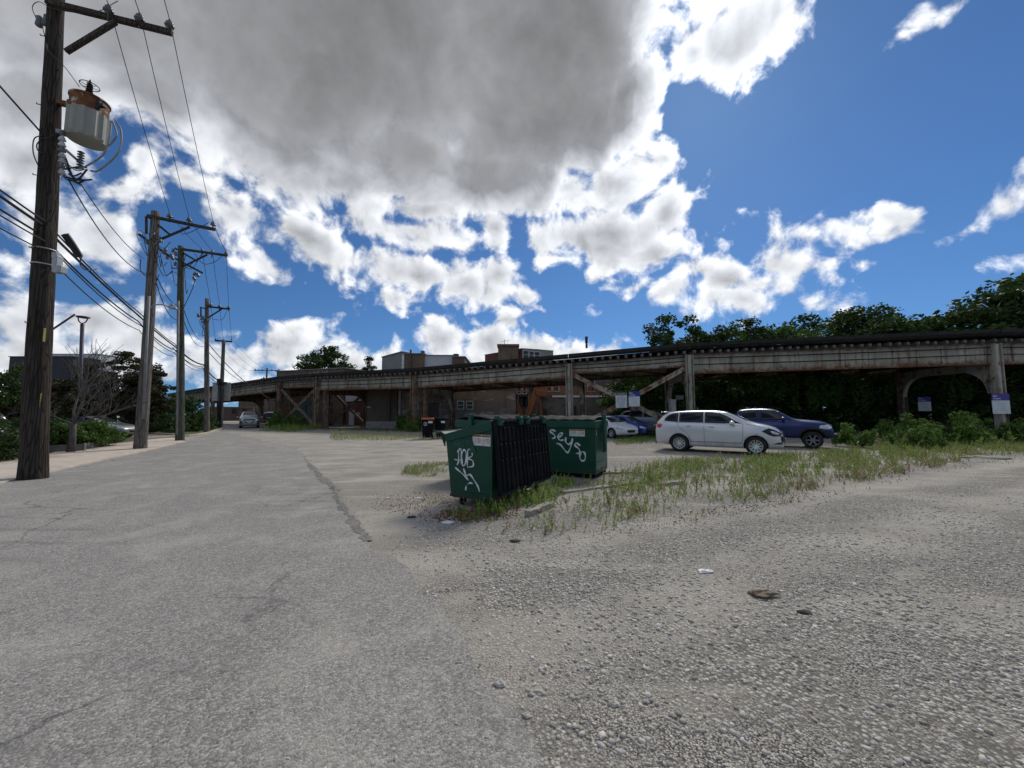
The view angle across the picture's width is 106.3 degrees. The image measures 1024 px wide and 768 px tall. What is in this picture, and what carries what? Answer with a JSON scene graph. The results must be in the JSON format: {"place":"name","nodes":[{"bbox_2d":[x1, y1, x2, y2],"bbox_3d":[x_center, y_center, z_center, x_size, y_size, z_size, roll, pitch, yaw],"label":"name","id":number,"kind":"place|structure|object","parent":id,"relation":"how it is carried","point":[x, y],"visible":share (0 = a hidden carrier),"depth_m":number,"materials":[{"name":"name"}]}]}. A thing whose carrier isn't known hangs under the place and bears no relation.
{"place":"outdoors","nodes":[
{"label":"outdoors","id":0,"kind":"place"},
{"bbox_2d":[5,356,99,418],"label":"building","id":1,"kind":"structure","parent":0,"point":[59,369],"depth_m":60.38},
{"bbox_2d":[0,437,185,483],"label":"sidewalk","id":2,"kind":"structure","parent":0,"point":[62,460],"depth_m":14.23,"materials":[{"name":"concrete"}]},
{"bbox_2d":[80,442,100,448],"bbox_3d":[-19.457,2.759,17.156,1.217,0.330,1.120,2,-5,-26],"label":"planter box","id":3,"kind":"object","parent":2,"relation":"on","point":[90,445],"visible":0.19,"depth_m":17.27,"materials":[{"name":"grey concrete"}]},
{"bbox_2d":[67,418,115,445],"bbox_3d":[-19.313,2.295,17.545,1.736,1.432,2.620,3,-5,-36],"label":"planter shrub","id":4,"kind":"object","parent":3,"relation":"in","point":[106,432],"visible":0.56,"depth_m":17.41,"materials":[{"name":"green plant"}]},
{"bbox_2d":[50,338,152,451],"bbox_3d":[-17.337,0.375,16.028,4.585,5.020,2.251,-1,-5,18],"label":"bare tree","id":5,"kind":"object","parent":2,"relation":"on","point":[71,442],"visible":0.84,"depth_m":15.83,"materials":[{"name":"brown plant"}]},
{"bbox_2d":[133,210,215,448],"bbox_3d":[-14.883,-2.605,17.243,4.928,11.040,2.263,-3,-5,31],"label":"utility pole","id":6,"kind":"object","parent":2,"relation":"on","point":[140,441],"visible":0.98,"depth_m":17.55,"materials":[{"name":"wood"}]},
{"bbox_2d":[165,245,227,440],"bbox_3d":[-19.142,-2.495,22.826,3.304,11.677,0.667,1,-4,-10],"label":"utility pole","id":7,"kind":"object","parent":2,"relation":"on","point":[180,264],"visible":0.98,"depth_m":22.71,"materials":[{"name":"wood"}]},
{"bbox_2d":[117,419,166,437],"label":"parking lot asphalt","id":8,"kind":"structure","parent":0,"point":[150,435],"depth_m":27.79,"materials":[{"name":"grey asphalt"}]},
{"bbox_2d":[51,387,107,418],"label":"crabapple tree","id":9,"kind":"object","parent":8,"relation":"on","point":[67,403],"visible":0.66,"depth_m":24.22,"materials":[{"name":"green plant"}]},
{"bbox_2d":[75,315,89,414],"bbox_3d":[-28.368,-0.480,25.130,0.737,8.022,0.675,3,-6,-38],"label":"lot lamp","id":10,"kind":"object","parent":8,"relation":"on","point":[81,342],"visible":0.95,"depth_m":25.21,"materials":[{"name":"grey metal"}]},
{"bbox_2d":[61,416,134,436],"bbox_3d":[-26.990,2.789,24.861,4.417,1.453,2.341,1,-4,-10],"label":"parked car","id":11,"kind":"object","parent":8,"relation":"on","point":[126,427],"visible":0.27,"depth_m":24.77,"materials":[{"name":"grey metal"}]},
{"bbox_2d":[51,351,175,420],"bbox_3d":[-30.784,0.640,29.500,7.268,6.581,4.937,0,-4,6],"label":"crabapple tree","id":12,"kind":"object","parent":8,"relation":"on","point":[130,380],"visible":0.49,"depth_m":29.35,"materials":[{"name":"green plant"}]},
{"bbox_2d":[96,385,173,424],"bbox_3d":[-29.642,1.930,29.795,3.527,4.003,5.192,-6,-8,56],"label":"crabapple tree","id":13,"kind":"object","parent":8,"relation":"on","point":[158,402],"visible":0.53,"depth_m":29.55,"materials":[{"name":"green plant"}]},
{"bbox_2d":[157,425,217,434],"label":"grass verge","id":14,"kind":"object","parent":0,"point":[191,432],"depth_m":31.80,"materials":[{"name":"green plant"}]},
{"bbox_2d":[127,413,193,432],"bbox_3d":[-28.309,3.102,30.787,4.664,1.883,2.698,0,-4,0],"label":"hedge bush","id":15,"kind":"object","parent":14,"relation":"on","point":[153,426],"visible":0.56,"depth_m":30.50,"materials":[{"name":"green plant"}]},
{"bbox_2d":[149,411,211,431],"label":"hedge bush","id":16,"kind":"object","parent":14,"relation":"on","point":[194,417],"visible":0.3,"depth_m":33.20,"materials":[{"name":"green plant"}]},
{"bbox_2d":[0,422,540,767],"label":"road","id":17,"kind":"structure","parent":0,"point":[128,558],"depth_m":2.78,"materials":[{"name":"grey asphalt"}]},
{"bbox_2d":[16,0,174,480],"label":"utility pole","id":18,"kind":"object","parent":17,"relation":"on","point":[88,123],"visible":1,"depth_m":9.88,"materials":[{"name":"wood"}]},
{"bbox_2d":[0,194,42,225],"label":"telephone cable","id":19,"kind":"object","parent":18,"relation":"attached to","point":[19,209],"visible":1,"depth_m":8.87,"materials":[{"name":"black rubber"}]},
{"bbox_2d":[61,233,82,257],"bbox_3d":[-11.475,-3.616,10.034,0.154,0.553,0.480,0,-4,4],"label":"splice sleeve","id":20,"kind":"object","parent":19,"relation":"hanging from","point":[71,244],"visible":1,"depth_m":10.00,"materials":[{"name":"black plastic"}]},
{"bbox_2d":[57,239,140,317],"bbox_3d":[-14.459,-3.544,13.664,0.062,0.436,9.293,3,-5,-33],"label":"telephone cable","id":21,"kind":"object","parent":18,"relation":"attached to","point":[85,267],"visible":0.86,"depth_m":12.73,"materials":[{"name":"black rubber"}]},
{"bbox_2d":[236,411,262,427],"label":"driving car","id":22,"kind":"object","parent":17,"relation":"on","point":[249,418],"visible":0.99,"depth_m":42.12,"materials":[{"name":"grey metal"}]},
{"bbox_2d":[11,469,559,767],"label":"road grit","id":23,"kind":"object","parent":17,"relation":"on","point":[395,758],"visible":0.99,"depth_m":2.44,"materials":[{"name":"gravel"}]},
{"bbox_2d":[302,458,372,540],"bbox_3d":[-4.538,2.299,9.232,0.307,0.001,10.458,3,-5,-32],"label":"crack","id":24,"kind":"object","parent":17,"relation":"on","point":[355,523],"visible":1,"depth_m":6.23,"materials":[{"name":"grey asphalt"}]},
{"bbox_2d":[329,428,441,440],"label":"verge grass","id":25,"kind":"structure","parent":0,"point":[377,438],"depth_m":25.10,"materials":[{"name":"plant"}]},
{"bbox_2d":[400,460,448,476],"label":"verge grass","id":26,"kind":"structure","parent":0,"point":[424,468],"depth_m":10.69,"materials":[{"name":"plant"}]},
{"bbox_2d":[424,355,452,370],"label":"building","id":27,"kind":"structure","parent":0,"point":[434,360],"depth_m":60.46,"materials":[{"name":"stone"}]},
{"bbox_2d":[0,0,1023,411],"label":"sky","id":28,"kind":"structure","parent":0,"point":[381,177],"materials":[{"name":"blue"}]},
{"bbox_2d":[90,416,1023,767],"bbox_3d":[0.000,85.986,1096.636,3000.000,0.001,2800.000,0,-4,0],"label":"ground","id":29,"kind":"structure","parent":0,"point":[362,474],"depth_m":3.35,"materials":[{"name":"grey gravel"}]},
{"bbox_2d":[0,362,23,414],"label":"tree","id":30,"kind":"object","parent":29,"relation":"on","point":[13,388],"visible":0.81,"depth_m":24.33,"materials":[{"name":"green plant"}]},
{"bbox_2d":[0,437,170,460],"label":"mulch bed","id":31,"kind":"object","parent":29,"relation":"on","point":[130,439],"visible":0.14,"depth_m":23.30,"materials":[{"name":"brown soil"}]},
{"bbox_2d":[0,417,49,459],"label":"dark shrub","id":32,"kind":"object","parent":31,"relation":"on","point":[9,442],"visible":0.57,"depth_m":12.59,"materials":[{"name":"green plant"}]},
{"bbox_2d":[0,416,62,451],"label":"dark shrub","id":33,"kind":"object","parent":31,"relation":"on","point":[17,423],"visible":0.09,"depth_m":15.20,"materials":[{"name":"green plant"}]},
{"bbox_2d":[49,443,86,452],"bbox_3d":[-18.927,2.661,16.007,1.222,0.350,1.593,-4,-6,42],"label":"planter box","id":34,"kind":"object","parent":31,"relation":"on","point":[61,448],"visible":0.45,"depth_m":15.77,"materials":[{"name":"grey concrete"}]},
{"bbox_2d":[49,422,89,444],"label":"planter shrub","id":35,"kind":"object","parent":34,"relation":"in","point":[83,436],"visible":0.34,"depth_m":16.09,"materials":[{"name":"green plant"}]},
{"bbox_2d":[175,395,203,414],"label":"tree","id":36,"kind":"object","parent":29,"relation":"on","point":[192,406],"visible":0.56,"depth_m":36.92,"materials":[{"name":"green plant"}]},
{"bbox_2d":[196,298,229,432],"bbox_3d":[-25.015,-1.571,31.793,2.358,11.211,0.548,1,-5,-16],"label":"utility pole","id":37,"kind":"object","parent":29,"relation":"on","point":[206,319],"visible":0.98,"depth_m":31.73,"materials":[{"name":"wood"}]},
{"bbox_2d":[212,338,231,428],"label":"utility pole","id":38,"kind":"object","parent":29,"relation":"on","point":[221,388],"visible":0.92,"depth_m":41.38,"materials":[{"name":"wood"}]},
{"bbox_2d":[214,407,254,420],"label":"building","id":39,"kind":"structure","parent":29,"relation":"on","point":[231,413],"depth_m":85.88,"materials":[{"name":"brick"}]},
{"bbox_2d":[256,421,324,431],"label":"verge grass","id":40,"kind":"structure","parent":29,"relation":"on","point":[288,427],"depth_m":36.68,"materials":[{"name":"green plant"}]},
{"bbox_2d":[275,368,367,424],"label":"building","id":41,"kind":"structure","parent":29,"relation":"on","point":[306,406],"depth_m":57.10,"materials":[{"name":"brick"}]},
{"bbox_2d":[292,345,356,369],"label":"deciduous tree","id":42,"kind":"object","parent":29,"relation":"on","point":[327,358],"visible":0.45,"depth_m":63.33,"materials":[{"name":"green plant"}]},
{"bbox_2d":[382,351,408,369],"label":"building","id":43,"kind":"structure","parent":29,"relation":"on","point":[392,361],"depth_m":61.33,"materials":[{"name":"paint"}]},
{"bbox_2d":[401,349,426,372],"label":"building","id":44,"kind":"structure","parent":29,"relation":"on","point":[412,360],"depth_m":60.14,"materials":[{"name":"brick"}]},
{"bbox_2d":[421,418,433,438],"bbox_3d":[-5.352,2.818,24.370,0.780,1.320,0.850,1,-4,-8],"label":"wheelie bin","id":45,"kind":"object","parent":29,"relation":"on","point":[427,427],"visible":0.89,"depth_m":24.03,"materials":[{"name":"black plastic"}]},
{"bbox_2d":[414,505,518,523],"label":"leaf litter","id":46,"kind":"object","parent":29,"relation":"on","point":[449,515],"visible":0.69,"depth_m":5.97,"materials":[{"name":"brown plant"}]},
{"bbox_2d":[446,502,526,521],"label":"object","id":47,"kind":"object","parent":29,"relation":"on","point":[471,516],"visible":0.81,"depth_m":6.05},
{"bbox_2d":[435,415,550,507],"bbox_3d":[-0.249,1.398,7.486,1.331,1.559,2.240,-2,-5,29],"label":"dumpster","id":48,"kind":"object","parent":29,"relation":"on","point":[499,457],"visible":0.97,"depth_m":6.66,"materials":[{"name":"green painted metal"},{"name":"black plastic"}]},
{"bbox_2d":[455,414,518,428],"bbox_3d":[-0.420,1.588,10.208,1.170,1.560,2.100,-3,-5,35],"label":"dumpster","id":49,"kind":"object","parent":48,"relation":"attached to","point":[469,420],"visible":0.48,"depth_m":9.61,"materials":[{"name":"green plastic"}]},
{"bbox_2d":[485,339,521,365],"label":"building","id":50,"kind":"structure","parent":29,"relation":"on","point":[509,351],"depth_m":79.77,"materials":[{"name":"red brick"}]},
{"bbox_2d":[462,472,573,516],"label":"grass","id":51,"kind":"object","parent":29,"relation":"on","point":[540,488],"visible":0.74,"depth_m":6.86,"materials":[{"name":"green plant"}]},
{"bbox_2d":[522,348,553,362],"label":"building","id":52,"kind":"structure","parent":29,"relation":"on","point":[526,352],"depth_m":82.30,"materials":[{"name":"stone"}]},
{"bbox_2d":[530,414,607,477],"bbox_3d":[1.498,1.603,10.403,2.100,1.560,1.290,-2,-5,27],"label":"dumpster","id":53,"kind":"object","parent":29,"relation":"on","point":[577,446],"visible":0.84,"depth_m":9.74,"materials":[{"name":"green painted metal"},{"name":"black plastic"}]},
{"bbox_2d":[167,328,1023,431],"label":"elevated railway","id":54,"kind":"object","parent":29,"relation":"on","point":[907,360],"visible":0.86,"depth_m":29.11,"materials":[{"name":"grey concrete"}]},
{"bbox_2d":[725,373,750,397],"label":"vine","id":55,"kind":"object","parent":54,"relation":"hanging from","point":[737,384],"visible":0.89,"depth_m":32.47,"materials":[{"name":"green plant"}]},
{"bbox_2d":[748,372,789,402],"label":"vine","id":56,"kind":"object","parent":54,"relation":"hanging from","point":[785,384],"visible":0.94,"depth_m":31.65,"materials":[{"name":"green plant"}]},
{"bbox_2d":[788,371,825,410],"bbox_3d":[24.198,0.432,31.465,2.998,3.660,0.677,0,-4,0],"label":"vine","id":57,"kind":"object","parent":54,"relation":"hanging from","point":[813,386],"visible":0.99,"depth_m":31.41,"materials":[{"name":"green plant"}]},
{"bbox_2d":[823,375,871,411],"bbox_3d":[27.395,0.782,31.417,3.905,3.027,0.697,0,-4,0],"label":"vine","id":58,"kind":"object","parent":54,"relation":"hanging from","point":[856,398],"visible":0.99,"depth_m":31.41,"materials":[{"name":"green plant"}]},
{"bbox_2d":[941,373,974,405],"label":"vine","id":59,"kind":"object","parent":54,"relation":"hanging from","point":[950,385],"visible":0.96,"depth_m":31.00,"materials":[{"name":"green plant"}]},
{"bbox_2d":[991,394,1010,413],"bbox_3d":[31.604,1.272,24.822,1.050,1.300,0.029,0,-4,4],"label":"parking sign","id":60,"kind":"object","parent":54,"relation":"attached to","point":[1000,403],"visible":1,"depth_m":24.81,"materials":[{"name":"white metal"}]},
{"bbox_2d":[599,416,637,437],"bbox_3d":[6.555,2.903,26.346,2.341,1.453,4.417,2,-5,-28],"label":"parked car","id":61,"kind":"object","parent":29,"relation":"on","point":[616,426],"visible":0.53,"depth_m":24.69,"materials":[{"name":"white paint"}]},
{"bbox_2d":[609,415,650,436],"bbox_3d":[8.107,2.963,27.345,2.340,1.487,4.026,4,-6,-40],"label":"parked car","id":62,"kind":"object","parent":29,"relation":"on","point":[642,426],"visible":0.28,"depth_m":26.25,"materials":[{"name":"blue paint"}]},
{"bbox_2d":[395,487,1023,767],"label":"gravel stones","id":63,"kind":"object","parent":29,"relation":"on","point":[873,706],"visible":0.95,"depth_m":2.95,"materials":[{"name":"grey gravel"}]},
{"bbox_2d":[656,410,785,454],"bbox_3d":[8.700,1.980,16.249,4.688,1.745,2.380,-3,-5,35],"label":"parked car","id":64,"kind":"object","parent":29,"relation":"on","point":[680,430],"visible":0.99,"depth_m":15.56,"materials":[{"name":"silver metal"}]},
{"bbox_2d":[583,489,860,538],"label":"leaf litter","id":65,"kind":"object","parent":29,"relation":"on","point":[726,509],"visible":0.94,"depth_m":6.38,"materials":[{"name":"brown plant"}]},
{"bbox_2d":[469,438,1023,546],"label":"weeds","id":66,"kind":"object","parent":29,"relation":"on","point":[634,506],"visible":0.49,"depth_m":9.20,"materials":[{"name":"plant"}]},
{"bbox_2d":[737,408,837,448],"bbox_3d":[12.678,2.136,19.357,5.599,1.910,2.500,-3,-5,35],"label":"parked car","id":67,"kind":"object","parent":29,"relation":"on","point":[811,434],"visible":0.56,"depth_m":17.91,"materials":[{"name":"blue paint"}]},
{"bbox_2d":[830,422,876,447],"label":"weedy bush","id":68,"kind":"object","parent":29,"relation":"on","point":[864,437],"visible":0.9,"depth_m":18.33,"materials":[{"name":"green plant"}]},
{"bbox_2d":[870,419,900,439],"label":"weedy bush","id":69,"kind":"object","parent":29,"relation":"on","point":[887,429],"visible":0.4,"depth_m":22.13,"materials":[{"name":"green plant"}]},
{"bbox_2d":[887,428,925,446],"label":"weedy bush","id":70,"kind":"object","parent":29,"relation":"on","point":[912,438],"visible":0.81,"depth_m":17.93,"materials":[{"name":"green plant"}]},
{"bbox_2d":[892,413,945,437],"bbox_3d":[21.378,2.364,20.190,2.445,1.724,1.817,2,-5,-29],"label":"weedy bush","id":71,"kind":"object","parent":29,"relation":"on","point":[904,425],"visible":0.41,"depth_m":20.17,"materials":[{"name":"green plant"}]},
{"bbox_2d":[916,423,948,448],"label":"weedy bush","id":72,"kind":"object","parent":29,"relation":"on","point":[930,438],"visible":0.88,"depth_m":17.25,"materials":[{"name":"green plant"}]},
{"bbox_2d":[918,410,994,441],"bbox_3d":[24.461,2.383,21.270,1.963,1.861,2.640,5,-7,-48],"label":"weedy bush","id":73,"kind":"object","parent":29,"relation":"on","point":[952,418],"visible":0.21,"depth_m":20.94,"materials":[{"name":"green plant"}]},
{"bbox_2d":[947,416,994,443],"bbox_3d":[23.624,2.421,20.107,2.249,1.586,1.672,10,-11,-67],"label":"weedy bush","id":74,"kind":"object","parent":29,"relation":"on","point":[969,430],"visible":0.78,"depth_m":19.62,"materials":[{"name":"green plant"}]},
{"bbox_2d":[969,413,1017,441],"bbox_3d":[26.294,2.450,21.313,2.445,1.724,1.817,0,-4,4],"label":"weedy bush","id":75,"kind":"object","parent":29,"relation":"on","point":[1005,430],"visible":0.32,"depth_m":20.95,"materials":[{"name":"green plant"}]},
{"bbox_2d":[516,380,610,417],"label":"building","id":76,"kind":"structure","parent":0,"point":[545,401],"depth_m":44.45,"materials":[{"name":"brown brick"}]},
{"bbox_2d":[329,425,877,436],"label":"shaded dirt","id":77,"kind":"structure","parent":0,"point":[362,428],"depth_m":38.48,"materials":[{"name":"soil"}]},
{"bbox_2d":[345,396,363,425],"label":"building","id":78,"kind":"structure","parent":77,"relation":"on","point":[357,407],"depth_m":52.75,"materials":[{"name":"red brick"}]},
{"bbox_2d":[366,389,397,428],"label":"building","id":79,"kind":"structure","parent":77,"relation":"on","point":[382,405],"depth_m":41.30,"materials":[{"name":"brick"}]},
{"bbox_2d":[397,388,516,427],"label":"building","id":80,"kind":"structure","parent":77,"relation":"on","point":[496,402],"depth_m":41.75,"materials":[{"name":"brown paint"}]},
{"bbox_2d":[596,390,626,415],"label":"tree","id":81,"kind":"object","parent":77,"relation":"on","point":[612,402],"visible":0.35,"depth_m":39.58,"materials":[{"name":"green plant"}]},
{"bbox_2d":[599,378,638,409],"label":"tree","id":82,"kind":"object","parent":77,"relation":"on","point":[620,384],"visible":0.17,"depth_m":42.14,"materials":[{"name":"green plant"}]},
{"bbox_2d":[621,410,664,423],"bbox_3d":[11.285,3.042,31.069,5.013,1.902,2.500,-3,-5,35],"label":"parked car","id":83,"kind":"object","parent":77,"relation":"on","point":[642,416],"visible":0.16,"depth_m":30.58,"materials":[{"name":"grey metal"}]},
{"bbox_2d":[624,377,663,410],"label":"tree","id":84,"kind":"object","parent":77,"relation":"on","point":[644,399],"visible":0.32,"depth_m":38.62,"materials":[{"name":"green plant"}]},
{"bbox_2d":[634,376,697,413],"bbox_3d":[15.763,1.142,38.109,6.637,6.887,5.073,0,-4,-1],"label":"tree","id":85,"kind":"object","parent":77,"relation":"on","point":[676,390],"visible":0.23,"depth_m":37.07,"materials":[{"name":"green plant"}]},
{"bbox_2d":[642,312,702,410],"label":"deciduous tree","id":86,"kind":"object","parent":77,"relation":"on","point":[663,337],"visible":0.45,"depth_m":41.27,"materials":[{"name":"green plant"}]},
{"bbox_2d":[664,380,728,411],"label":"tree","id":87,"kind":"object","parent":77,"relation":"on","point":[699,392],"visible":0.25,"depth_m":35.39,"materials":[{"name":"green plant"}]},
{"bbox_2d":[683,330,732,347],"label":"deciduous tree","id":88,"kind":"object","parent":77,"relation":"on","point":[706,337],"visible":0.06,"depth_m":42.20,"materials":[{"name":"green plant"}]},
{"bbox_2d":[713,316,775,346],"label":"deciduous tree","id":89,"kind":"object","parent":77,"relation":"on","point":[747,323],"visible":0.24,"depth_m":41.42,"materials":[{"name":"green plant"}]},
{"bbox_2d":[721,320,769,403],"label":"deciduous tree","id":90,"kind":"object","parent":77,"relation":"on","point":[737,332],"visible":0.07,"depth_m":42.98,"materials":[{"name":"green plant"}]},
{"bbox_2d":[720,378,791,413],"bbox_3d":[22.029,0.876,35.407,6.901,7.036,5.904,0,-4,-2],"label":"tree","id":91,"kind":"object","parent":77,"relation":"on","point":[764,395],"visible":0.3,"depth_m":34.02,"materials":[{"name":"green plant"}]},
{"bbox_2d":[771,321,826,344],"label":"deciduous tree","id":92,"kind":"object","parent":77,"relation":"on","point":[781,332],"visible":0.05,"depth_m":39.36,"materials":[{"name":"green plant"}]},
{"bbox_2d":[779,312,850,337],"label":"deciduous tree","id":93,"kind":"object","parent":77,"relation":"on","point":[812,324],"visible":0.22,"depth_m":42.19,"materials":[{"name":"green plant"}]},
{"bbox_2d":[808,317,859,336],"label":"deciduous tree","id":94,"kind":"object","parent":77,"relation":"on","point":[823,327],"visible":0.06,"depth_m":44.27,"materials":[{"name":"green plant"}]},
{"bbox_2d":[825,302,933,429],"bbox_3d":[35.607,-1.750,38.232,8.327,12.754,11.241,0,-4,3],"label":"deciduous tree","id":95,"kind":"object","parent":77,"relation":"on","point":[856,321],"visible":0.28,"depth_m":36.93,"materials":[{"name":"green plant"}]},
{"bbox_2d":[856,375,931,430],"bbox_3d":[33.719,0.660,34.960,6.216,7.407,7.265,3,-5,-33],"label":"tree","id":96,"kind":"object","parent":77,"relation":"on","point":[889,416],"visible":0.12,"depth_m":33.33,"materials":[{"name":"green plant"}]},
{"bbox_2d":[873,424,1023,448],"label":"tall weeds","id":97,"kind":"object","parent":77,"relation":"on","point":[903,443],"visible":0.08,"depth_m":18.50,"materials":[{"name":"green plant"}]},
{"bbox_2d":[917,373,989,428],"bbox_3d":[38.240,0.550,34.413,7.400,7.545,6.332,0,-4,-4],"label":"tree","id":98,"kind":"object","parent":77,"relation":"on","point":[948,409],"visible":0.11,"depth_m":32.39,"materials":[{"name":"green plant"}]},
{"bbox_2d":[908,272,1023,337],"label":"deciduous tree","id":99,"kind":"object","parent":77,"relation":"on","point":[1008,296],"visible":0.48,"depth_m":33.85,"materials":[{"name":"green plant"}]},
{"bbox_2d":[934,366,1023,428],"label":"tree","id":100,"kind":"object","parent":77,"relation":"on","point":[985,397],"visible":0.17,"depth_m":32.35,"materials":[{"name":"green plant"}]},
{"bbox_2d":[965,367,1023,427],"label":"tree","id":101,"kind":"object","parent":77,"relation":"on","point":[1012,377],"visible":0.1,"depth_m":32.08,"materials":[{"name":"green plant"}]},
{"bbox_2d":[611,435,657,444],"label":"verge grass","id":102,"kind":"structure","parent":0,"point":[619,439],"depth_m":21.91,"materials":[{"name":"green plant"}]},
{"bbox_2d":[732,454,974,497],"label":"russet grass","id":103,"kind":"structure","parent":0,"point":[800,483],"depth_m":9.69,"materials":[{"name":"plant"}]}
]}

